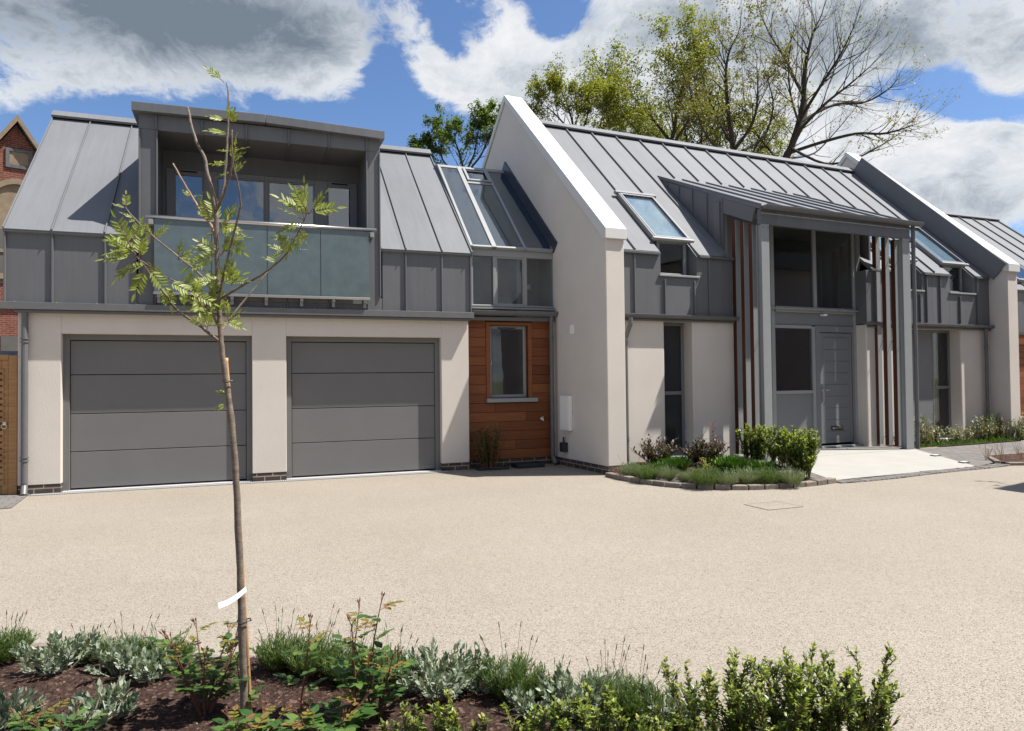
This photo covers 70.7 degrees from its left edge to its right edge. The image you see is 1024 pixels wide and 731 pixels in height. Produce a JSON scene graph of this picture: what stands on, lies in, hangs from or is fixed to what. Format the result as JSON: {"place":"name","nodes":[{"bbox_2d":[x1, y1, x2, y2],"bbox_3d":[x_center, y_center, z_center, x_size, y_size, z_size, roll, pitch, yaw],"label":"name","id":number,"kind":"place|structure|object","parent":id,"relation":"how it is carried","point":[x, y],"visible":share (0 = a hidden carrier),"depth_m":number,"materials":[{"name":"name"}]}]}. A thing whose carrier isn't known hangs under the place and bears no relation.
{"place":"outdoors","nodes":[
{"label":"outdoors","id":0,"kind":"place"},
{"bbox_2d":[0,494,28,508],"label":"paving slab","id":1,"kind":"structure","parent":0,"point":[7,501],"depth_m":9.10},
{"bbox_2d":[0,355,17,494],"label":"slatted gate","id":2,"kind":"structure","parent":1,"relation":"on","point":[9,421],"depth_m":9.61,"materials":[{"name":"brown wood"}]},
{"bbox_2d":[0,115,38,350],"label":"brick building","id":3,"kind":"structure","parent":0,"point":[19,145],"depth_m":25.79,"materials":[{"name":"brick"}]},
{"bbox_2d":[1,336,17,350],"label":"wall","id":4,"kind":"structure","parent":3,"relation":"in","point":[8,343],"depth_m":25.68,"materials":[{"name":"paint"}]},
{"bbox_2d":[5,147,32,169],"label":"blind window","id":5,"kind":"structure","parent":3,"relation":"in","point":[14,158],"depth_m":25.98,"materials":[{"name":"stone"}]},
{"bbox_2d":[0,646,720,730],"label":"flower bed soil","id":6,"kind":"structure","parent":0,"point":[158,707],"depth_m":3.22,"materials":[{"name":"soil"}]},
{"bbox_2d":[0,609,40,663],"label":"lavender","id":7,"kind":"object","parent":6,"relation":"on","point":[12,639],"visible":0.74,"depth_m":3.73,"materials":[{"name":"green plant"}]},
{"bbox_2d":[0,684,47,729],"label":"silver shrub","id":8,"kind":"object","parent":6,"relation":"on","point":[25,701],"visible":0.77,"depth_m":3.00,"materials":[{"name":"green plant"}]},
{"bbox_2d":[7,694,69,730],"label":"rose bush","id":9,"kind":"object","parent":6,"relation":"on","point":[23,721],"visible":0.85,"depth_m":2.90,"materials":[{"name":"green plant"}]},
{"bbox_2d":[8,628,100,675],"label":"silver shrub","id":10,"kind":"object","parent":6,"relation":"on","point":[63,653],"visible":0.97,"depth_m":3.54,"materials":[{"name":"green plant"}]},
{"bbox_2d":[29,700,106,730],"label":"rose bush","id":11,"kind":"object","parent":6,"relation":"on","point":[59,718],"visible":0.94,"depth_m":2.86,"materials":[{"name":"green plant"}]},
{"bbox_2d":[44,705,113,730],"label":"silver shrub","id":12,"kind":"object","parent":6,"relation":"on","point":[80,722],"visible":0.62,"depth_m":2.89,"materials":[{"name":"green plant"}]},
{"bbox_2d":[71,623,118,662],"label":"lavender","id":13,"kind":"object","parent":6,"relation":"on","point":[91,657],"visible":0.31,"depth_m":3.69,"materials":[{"name":"plant"}]},
{"bbox_2d":[67,675,139,721],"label":"silver shrub","id":14,"kind":"object","parent":6,"relation":"on","point":[128,706],"visible":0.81,"depth_m":3.06,"materials":[{"name":"green plant"}]},
{"bbox_2d":[84,635,160,677],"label":"silver shrub","id":15,"kind":"object","parent":6,"relation":"on","point":[123,657],"visible":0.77,"depth_m":3.51,"materials":[{"name":"green plant"}]},
{"bbox_2d":[99,611,159,669],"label":"lavender","id":16,"kind":"object","parent":6,"relation":"on","point":[141,643],"visible":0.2,"depth_m":3.64,"materials":[{"name":"green plant"}]},
{"bbox_2d":[129,646,181,683],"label":"silver shrub","id":17,"kind":"object","parent":6,"relation":"on","point":[151,667],"visible":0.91,"depth_m":3.42,"materials":[{"name":"green plant"}]},
{"bbox_2d":[141,623,200,666],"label":"lavender","id":18,"kind":"object","parent":6,"relation":"on","point":[187,649],"visible":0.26,"depth_m":3.62,"materials":[{"name":"green plant"}]},
{"bbox_2d":[143,617,252,715],"bbox_3d":[-1.353,1.301,3.114,0.440,0.409,0.318,1,-2,-53],"label":"rose bush","id":19,"kind":"object","parent":6,"relation":"on","point":[210,687],"visible":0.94,"depth_m":3.11,"materials":[{"name":"green plant"}]},
{"bbox_2d":[96,65,346,717],"bbox_3d":[-1.270,0.130,2.962,1.284,2.825,0.676,-1,-1,9],"label":"rowan sapling","id":20,"kind":"object","parent":6,"relation":"on","point":[216,302],"visible":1,"depth_m":3.03,"materials":[{"name":"green plant"}]},
{"bbox_2d":[225,358,251,709],"bbox_3d":[-1.159,0.760,3.087,0.057,1.584,0.133,-2,-2,37],"label":"bamboo cane","id":21,"kind":"object","parent":6,"relation":"in","point":[248,661],"visible":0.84,"depth_m":3.10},
{"bbox_2d":[222,654,265,716],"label":"rose bush","id":22,"kind":"object","parent":6,"relation":"on","point":[251,692],"visible":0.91,"depth_m":3.07,"materials":[{"name":"green plant"}]},
{"bbox_2d":[211,699,296,730],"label":"rose bush","id":23,"kind":"object","parent":6,"relation":"on","point":[254,718],"visible":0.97,"depth_m":2.87,"materials":[{"name":"green plant"}]},
{"bbox_2d":[250,605,306,669],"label":"lavender","id":24,"kind":"object","parent":6,"relation":"on","point":[267,657],"visible":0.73,"depth_m":3.53,"materials":[{"name":"green plant"}]},
{"bbox_2d":[273,612,330,712],"bbox_3d":[-0.885,1.276,3.074,0.207,0.438,0.183,-2,-2,44],"label":"rose bush","id":25,"kind":"object","parent":6,"relation":"on","point":[313,645],"visible":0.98,"depth_m":3.08,"materials":[{"name":"green plant"}]},
{"bbox_2d":[274,602,346,675],"bbox_3d":[-0.963,1.330,3.495,0.313,0.301,0.343,-1,-1,30],"label":"lavender","id":26,"kind":"object","parent":6,"relation":"on","point":[297,662],"visible":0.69,"depth_m":3.45,"materials":[{"name":"green plant"}]},
{"bbox_2d":[281,677,382,730],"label":"rose bush","id":27,"kind":"object","parent":6,"relation":"on","point":[303,722],"visible":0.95,"depth_m":2.87,"materials":[{"name":"green plant"}]},
{"bbox_2d":[314,620,377,683],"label":"lavender","id":28,"kind":"object","parent":6,"relation":"on","point":[347,655],"visible":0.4,"depth_m":3.41,"materials":[{"name":"green plant"}]},
{"bbox_2d":[325,591,404,715],"bbox_3d":[-0.654,1.230,3.038,0.306,0.525,0.360,-1,-1,22],"label":"rose bush","id":29,"kind":"object","parent":6,"relation":"on","point":[354,668],"visible":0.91,"depth_m":3.04,"materials":[{"name":"green plant"}]},
{"bbox_2d":[343,641,417,718],"bbox_3d":[-0.562,1.330,3.073,0.312,0.328,0.281,0,-1,-21],"label":"rose bush","id":30,"kind":"object","parent":6,"relation":"on","point":[384,700],"visible":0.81,"depth_m":3.05,"materials":[{"name":"green plant"}]},
{"bbox_2d":[365,624,421,683],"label":"lavender","id":31,"kind":"object","parent":6,"relation":"on","point":[380,661],"visible":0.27,"depth_m":3.38,"materials":[{"name":"green plant"}]},
{"bbox_2d":[390,653,443,693],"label":"silver shrub","id":32,"kind":"object","parent":6,"relation":"on","point":[403,681],"visible":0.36,"depth_m":3.25,"materials":[{"name":"green plant"}]},
{"bbox_2d":[399,688,459,730],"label":"box shrub","id":33,"kind":"object","parent":6,"relation":"on","point":[439,724],"visible":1,"depth_m":2.72,"materials":[{"name":"green plant"}]},
{"bbox_2d":[401,637,485,701],"bbox_3d":[-0.313,1.367,3.240,0.395,0.246,0.385,-1,-1,0],"label":"silver shrub","id":34,"kind":"object","parent":6,"relation":"on","point":[438,684],"visible":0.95,"depth_m":3.23,"materials":[{"name":"green plant"}]},
{"bbox_2d":[445,642,520,694],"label":"silver shrub","id":35,"kind":"object","parent":6,"relation":"on","point":[479,659],"visible":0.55,"depth_m":3.29,"materials":[{"name":"green plant"}]},
{"bbox_2d":[472,621,548,702],"bbox_3d":[-0.001,1.327,3.242,0.318,0.309,0.344,0,-2,-40],"label":"lavender","id":36,"kind":"object","parent":6,"relation":"on","point":[519,677],"visible":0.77,"depth_m":3.20,"materials":[{"name":"green plant"}]},
{"bbox_2d":[502,683,551,719],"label":"silver shrub","id":37,"kind":"object","parent":6,"relation":"on","point":[522,705],"visible":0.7,"depth_m":3.00,"materials":[{"name":"green plant"}]},
{"bbox_2d":[500,695,575,730],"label":"box shrub","id":38,"kind":"object","parent":6,"relation":"on","point":[540,719],"visible":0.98,"depth_m":2.70,"materials":[{"name":"green plant"}]},
{"bbox_2d":[526,654,573,704],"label":"lavender","id":39,"kind":"object","parent":6,"relation":"on","point":[537,694],"visible":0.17,"depth_m":3.18,"materials":[{"name":"green plant"}]},
{"bbox_2d":[536,663,606,718],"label":"silver shrub","id":40,"kind":"object","parent":6,"relation":"on","point":[563,685],"visible":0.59,"depth_m":3.02,"materials":[{"name":"green plant"}]},
{"bbox_2d":[558,680,624,730],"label":"box shrub","id":41,"kind":"object","parent":6,"relation":"on","point":[582,714],"visible":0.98,"depth_m":2.71,"materials":[{"name":"green plant"}]},
{"bbox_2d":[574,637,635,713],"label":"lavender","id":42,"kind":"object","parent":6,"relation":"on","point":[600,705],"visible":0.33,"depth_m":3.08,"materials":[{"name":"plant"}]},
{"bbox_2d":[601,645,670,722],"bbox_3d":[0.516,1.322,2.995,0.289,0.285,0.287,0,-1,-36],"label":"lavender","id":43,"kind":"object","parent":6,"relation":"on","point":[631,709],"visible":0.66,"depth_m":2.96,"materials":[{"name":"green plant"}]},
{"bbox_2d":[616,712,664,730],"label":"box shrub","id":44,"kind":"object","parent":6,"relation":"on","point":[636,725],"visible":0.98,"depth_m":2.65,"materials":[{"name":"green plant"}]},
{"bbox_2d":[641,699,692,730],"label":"box shrub","id":45,"kind":"object","parent":6,"relation":"on","point":[671,725],"visible":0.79,"depth_m":2.68,"materials":[{"name":"green plant"}]},
{"bbox_2d":[632,676,717,723],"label":"silver shrub","id":46,"kind":"object","parent":6,"relation":"on","point":[668,706],"visible":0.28,"depth_m":2.96,"materials":[{"name":"green plant"}]},
{"bbox_2d":[659,654,762,730],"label":"box shrub","id":47,"kind":"object","parent":6,"relation":"on","point":[708,706],"visible":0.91,"depth_m":2.62,"materials":[{"name":"green plant"}]},
{"bbox_2d":[716,645,812,730],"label":"box shrub","id":48,"kind":"object","parent":6,"relation":"on","point":[761,709],"visible":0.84,"depth_m":2.54,"materials":[{"name":"green plant"}]},
{"bbox_2d":[757,642,842,730],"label":"box shrub","id":49,"kind":"object","parent":6,"relation":"on","point":[788,683],"visible":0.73,"depth_m":2.61,"materials":[{"name":"green plant"}]},
{"bbox_2d":[782,642,897,730],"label":"box shrub","id":50,"kind":"object","parent":6,"relation":"on","point":[845,708],"visible":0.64,"depth_m":2.64,"materials":[{"name":"green plant"}]},
{"bbox_2d":[850,666,904,730],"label":"box shrub","id":51,"kind":"object","parent":6,"relation":"on","point":[883,724],"visible":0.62,"depth_m":2.69,"materials":[{"name":"green plant"}]},
{"bbox_2d":[0,440,1023,730],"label":"driveway","id":52,"kind":"structure","parent":0,"point":[920,574],"depth_m":5.49,"materials":[{"name":"gravel"}]},
{"bbox_2d":[0,101,473,495],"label":"garage house","id":53,"kind":"structure","parent":52,"relation":"on","point":[346,352],"depth_m":10.78,"materials":[{"name":"white paint"}]},
{"bbox_2d":[62,334,252,490],"bbox_3d":[-5.031,0.641,10.382,2.460,2.165,0.120,0,-1,-21],"label":"garage door","id":54,"kind":"structure","parent":53,"relation":"in","point":[138,410],"depth_m":10.31,"materials":[{"name":"grey metal"}]},
{"bbox_2d":[166,168,356,238],"bbox_3d":[-3.956,-2.033,11.617,2.900,2.020,0.090,0,-1,-21],"label":"dormer window","id":55,"kind":"structure","parent":53,"relation":"in","point":[318,186],"depth_m":11.60,"materials":[{"name":"grey metal"}]},
{"bbox_2d":[286,336,440,478],"bbox_3d":[-2.315,0.632,11.402,2.417,2.165,0.120,0,-1,-21],"label":"garage door","id":56,"kind":"structure","parent":53,"relation":"in","point":[355,405],"depth_m":11.35,"materials":[{"name":"grey metal"}]},
{"bbox_2d":[28,471,449,495],"bbox_3d":[-3.698,1.722,10.567,5.740,0.042,0.104,0,-1,-21],"label":"drain channel","id":57,"kind":"object","parent":52,"relation":"on","point":[232,483],"visible":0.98,"depth_m":10.43,"materials":[{"name":"grey plastic"}]},
{"bbox_2d":[407,98,501,166],"bbox_3d":[-1.437,-3.922,22.849,3.743,9.319,1.851,-1,-1,-2],"label":"leafy tree","id":58,"kind":"object","parent":52,"relation":"on","point":[487,117],"visible":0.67,"depth_m":22.89,"materials":[{"name":"green plant"}]},
{"bbox_2d":[475,465,509,470],"bbox_3d":[-0.323,1.675,11.847,0.520,0.046,0.240,0,-1,-18],"label":"plastic tray","id":59,"kind":"object","parent":52,"relation":"on","point":[499,467],"visible":0.87,"depth_m":11.76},
{"bbox_2d":[469,420,506,468],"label":"shaded shrub","id":60,"kind":"object","parent":59,"relation":"on","point":[485,458],"visible":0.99,"depth_m":11.73,"materials":[{"name":"plant"}]},
{"bbox_2d":[435,164,558,468],"bbox_3d":[-0.838,-1.065,14.545,1.670,5.658,5.277,0,-1,-21],"label":"glazed link","id":61,"kind":"object","parent":52,"relation":"on","point":[496,220],"visible":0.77,"depth_m":12.43,"materials":[{"name":"wood"}]},
{"bbox_2d":[491,334,501,394],"bbox_3d":[-0.279,0.559,13.398,0.300,2.250,0.500,0,-1,-21],"label":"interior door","id":62,"kind":"structure","parent":61,"relation":"in","point":[496,367],"depth_m":13.22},
{"bbox_2d":[486,326,537,402],"bbox_3d":[-0.026,-0.028,12.322,0.920,1.303,0.220,0,-1,-21],"label":"window","id":63,"kind":"structure","parent":61,"relation":"in","point":[506,397],"depth_m":12.35,"materials":[{"name":"metal"}]},
{"bbox_2d":[471,248,554,310],"bbox_3d":[0.008,-1.470,12.318,1.590,1.045,0.180,0,-1,-21],"label":"upper window","id":64,"kind":"structure","parent":61,"relation":"in","point":[494,254],"depth_m":12.27,"materials":[{"name":"metal"}]},
{"bbox_2d":[480,95,626,473],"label":"gable wall","id":65,"kind":"structure","parent":52,"relation":"on","point":[581,226],"depth_m":11.97,"materials":[{"name":"white paint"}]},
{"bbox_2d":[522,52,641,132],"bbox_3d":[2.682,-5.418,26.954,4.672,12.570,2.482,0,-1,-12],"label":"leafy tree","id":66,"kind":"object","parent":52,"relation":"on","point":[554,82],"visible":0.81,"depth_m":26.78,"materials":[{"name":"green plant"}]},
{"bbox_2d":[601,70,794,156],"bbox_3d":[8.265,-6.793,30.933,9.778,12.948,5.616,-1,-1,-4],"label":"leafy tree","id":67,"kind":"object","parent":52,"relation":"on","point":[683,134],"visible":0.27,"depth_m":30.31,"materials":[{"name":"green plant"}]},
{"bbox_2d":[605,472,835,489],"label":"kerb","id":68,"kind":"structure","parent":52,"relation":"on","point":[779,485],"depth_m":9.55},
{"bbox_2d":[646,0,816,154],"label":"budding tree","id":69,"kind":"object","parent":52,"relation":"on","point":[699,110],"visible":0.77,"depth_m":26.62,"materials":[{"name":"green plant"}]},
{"bbox_2d":[539,119,994,464],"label":"porch house","id":70,"kind":"structure","parent":52,"relation":"on","point":[755,293],"depth_m":13.56,"materials":[{"name":"grey metal"}]},
{"bbox_2d":[613,190,693,243],"bbox_3d":[2.473,-2.613,12.644,0.880,1.112,1.179,0,-1,-24],"label":"roof window","id":71,"kind":"structure","parent":70,"relation":"in","point":[644,208],"depth_m":12.65,"materials":[{"name":"grey metal"}]},
{"bbox_2d":[664,323,684,456],"bbox_3d":[2.714,0.413,12.083,0.565,2.270,0.330,0,-1,-24],"label":"window","id":72,"kind":"structure","parent":70,"relation":"in","point":[673,332],"depth_m":12.23,"materials":[{"name":"glass"}]},
{"bbox_2d":[650,239,699,278],"bbox_3d":[2.717,-1.818,12.112,0.820,0.718,0.325,0,-1,-24],"label":"eave window","id":73,"kind":"structure","parent":70,"relation":"in","point":[689,257],"depth_m":12.25,"materials":[{"name":"grey metal"}]},
{"bbox_2d":[812,326,862,448],"bbox_3d":[6.205,0.399,13.752,1.080,2.300,0.190,0,-1,-24],"label":"front door","id":74,"kind":"structure","parent":70,"relation":"in","point":[835,360],"depth_m":13.77,"materials":[{"name":"metal"}]},
{"bbox_2d":[909,226,968,266],"bbox_3d":[9.030,-2.624,15.631,0.890,1.112,1.179,0,-1,-24],"label":"roof window","id":75,"kind":"structure","parent":70,"relation":"in","point":[936,251],"depth_m":15.49,"materials":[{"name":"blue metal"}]},
{"bbox_2d":[931,330,963,440],"bbox_3d":[8.980,0.402,14.938,0.555,2.270,0.330,0,-1,-24],"label":"window","id":76,"kind":"structure","parent":70,"relation":"in","point":[947,344],"depth_m":15.12,"materials":[{"name":"grey metal"}]},
{"bbox_2d":[936,262,976,294],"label":"eave window","id":77,"kind":"structure","parent":70,"relation":"in","point":[965,280],"depth_m":15.25,"materials":[{"name":"grey metal"}]},
{"bbox_2d":[744,501,802,509],"bbox_3d":[2.958,1.601,8.177,0.490,0.034,0.400,0,-1,-22],"label":"manhole cover","id":78,"kind":"object","parent":52,"relation":"on","point":[776,505],"visible":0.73,"depth_m":8.17,"materials":[{"name":"stone"}]},
{"bbox_2d":[736,446,910,460],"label":"doorstep paving","id":79,"kind":"structure","parent":52,"relation":"on","point":[843,450],"depth_m":13.10,"materials":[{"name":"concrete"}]},
{"bbox_2d":[704,0,960,164],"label":"budding tree","id":80,"kind":"object","parent":52,"relation":"on","point":[803,119],"visible":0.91,"depth_m":26.01,"materials":[{"name":"brown plant"}]},
{"bbox_2d":[776,449,973,479],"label":"entrance ramp","id":81,"kind":"structure","parent":52,"relation":"on","point":[850,466],"depth_m":11.48,"materials":[{"name":"concrete"}]},
{"bbox_2d":[836,463,1009,483],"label":"edging blocks","id":82,"kind":"structure","parent":52,"relation":"on","point":[928,472],"depth_m":10.62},
{"bbox_2d":[837,152,1020,442],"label":"gable wall","id":83,"kind":"structure","parent":52,"relation":"on","point":[1000,269],"depth_m":15.27,"materials":[{"name":"white paint"}]},
{"bbox_2d":[942,211,1023,431],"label":"end house","id":84,"kind":"structure","parent":52,"relation":"on","point":[999,235],"depth_m":20.29,"materials":[{"name":"metal"}]},
{"bbox_2d":[0,0,1023,234],"label":"sky","id":85,"kind":"structure","parent":0,"point":[381,65],"materials":[{"name":"blue"}]},
{"bbox_2d":[571,0,763,148],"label":"leafy tree","id":86,"kind":"object","parent":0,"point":[618,80],"visible":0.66,"depth_m":26.47,"materials":[{"name":"green plant"}]},
{"bbox_2d":[610,456,812,484],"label":"flower bed soil","id":87,"kind":"structure","parent":0,"point":[689,468],"depth_m":10.90,"materials":[{"name":"soil"}]},
{"bbox_2d":[634,462,660,479],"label":"lavender","id":88,"kind":"object","parent":87,"relation":"on","point":[646,473],"visible":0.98,"depth_m":10.03,"materials":[{"name":"green plant"}]},
{"bbox_2d":[629,434,678,463],"bbox_3d":[2.274,1.341,11.250,0.793,0.569,0.683,0,-1,-35],"label":"photinia","id":89,"kind":"object","parent":87,"relation":"on","point":[655,454],"visible":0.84,"depth_m":11.19,"materials":[{"name":"green plant"}]},
{"bbox_2d":[653,457,680,480],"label":"lavender","id":90,"kind":"object","parent":87,"relation":"on","point":[669,475],"visible":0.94,"depth_m":9.95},
{"bbox_2d":[660,454,693,470],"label":"grass tuft","id":91,"kind":"object","parent":87,"relation":"on","point":[680,460],"visible":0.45,"depth_m":10.73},
{"bbox_2d":[686,458,723,485],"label":"lavender","id":92,"kind":"object","parent":87,"relation":"on","point":[701,477],"visible":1,"depth_m":9.44,"materials":[{"name":"green plant"}]},
{"bbox_2d":[688,424,730,465],"bbox_3d":[3.066,1.232,11.203,0.670,0.726,0.648,-1,-1,35],"label":"photinia","id":93,"kind":"object","parent":87,"relation":"on","point":[712,449],"visible":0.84,"depth_m":11.15,"materials":[{"name":"green plant"}]},
{"bbox_2d":[713,461,739,484],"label":"lavender","id":94,"kind":"object","parent":87,"relation":"on","point":[726,479],"visible":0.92,"depth_m":9.40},
{"bbox_2d":[708,453,751,473],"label":"grass tuft","id":95,"kind":"object","parent":87,"relation":"on","point":[730,461],"visible":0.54,"depth_m":10.38,"materials":[{"name":"plant"}]},
{"bbox_2d":[730,457,763,483],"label":"lavender","id":96,"kind":"object","parent":87,"relation":"on","point":[748,477],"visible":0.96,"depth_m":9.54,"materials":[{"name":"plant"}]},
{"bbox_2d":[735,423,775,462],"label":"box shrub","id":97,"kind":"object","parent":87,"relation":"on","point":[756,449],"visible":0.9,"depth_m":11.42,"materials":[{"name":"green plant"}]},
{"bbox_2d":[745,458,782,473],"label":"grass tuft","id":98,"kind":"object","parent":87,"relation":"on","point":[759,464],"visible":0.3,"depth_m":10.19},
{"bbox_2d":[751,455,786,483],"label":"lavender","id":99,"kind":"object","parent":87,"relation":"on","point":[770,477],"visible":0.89,"depth_m":9.48,"materials":[{"name":"green plant"}]},
{"bbox_2d":[762,424,806,468],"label":"box shrub","id":100,"kind":"object","parent":87,"relation":"on","point":[774,452],"visible":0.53,"depth_m":10.94,"materials":[{"name":"green plant"}]},
{"bbox_2d":[776,457,805,484],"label":"lavender","id":101,"kind":"object","parent":87,"relation":"on","point":[787,478],"visible":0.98,"depth_m":9.43,"materials":[{"name":"plant"}]},
{"bbox_2d":[779,428,820,479],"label":"box shrub","id":102,"kind":"object","parent":87,"relation":"on","point":[801,452],"visible":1,"depth_m":9.93,"materials":[{"name":"green plant"}]},
{"bbox_2d":[755,441,1023,478],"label":"path paving","id":103,"kind":"structure","parent":0,"point":[972,455],"depth_m":13.02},
{"bbox_2d":[883,439,1020,447],"bbox_3d":[10.107,1.531,14.910,6.300,0.003,0.660,0,-1,-24],"label":"planting strip","id":104,"kind":"object","parent":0,"point":[949,444],"visible":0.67,"depth_m":13.98,"materials":[{"name":"plant"}]},
{"bbox_2d":[914,413,936,444],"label":"flowering plant","id":105,"kind":"object","parent":104,"relation":"on","point":[923,434],"visible":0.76,"depth_m":13.92,"materials":[{"name":"green plant"}]},
{"bbox_2d":[970,414,994,440],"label":"flowering plant","id":106,"kind":"object","parent":104,"relation":"on","point":[982,432],"visible":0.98,"depth_m":14.63,"materials":[{"name":"green plant"}]},
{"bbox_2d":[985,412,1013,437],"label":"flowering plant","id":107,"kind":"object","parent":104,"relation":"on","point":[999,431],"visible":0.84,"depth_m":14.89,"materials":[{"name":"green plant"}]},
{"bbox_2d":[914,436,1023,447],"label":"grass","id":108,"kind":"structure","parent":0,"point":[995,440],"depth_m":14.18,"materials":[{"name":"plant"}]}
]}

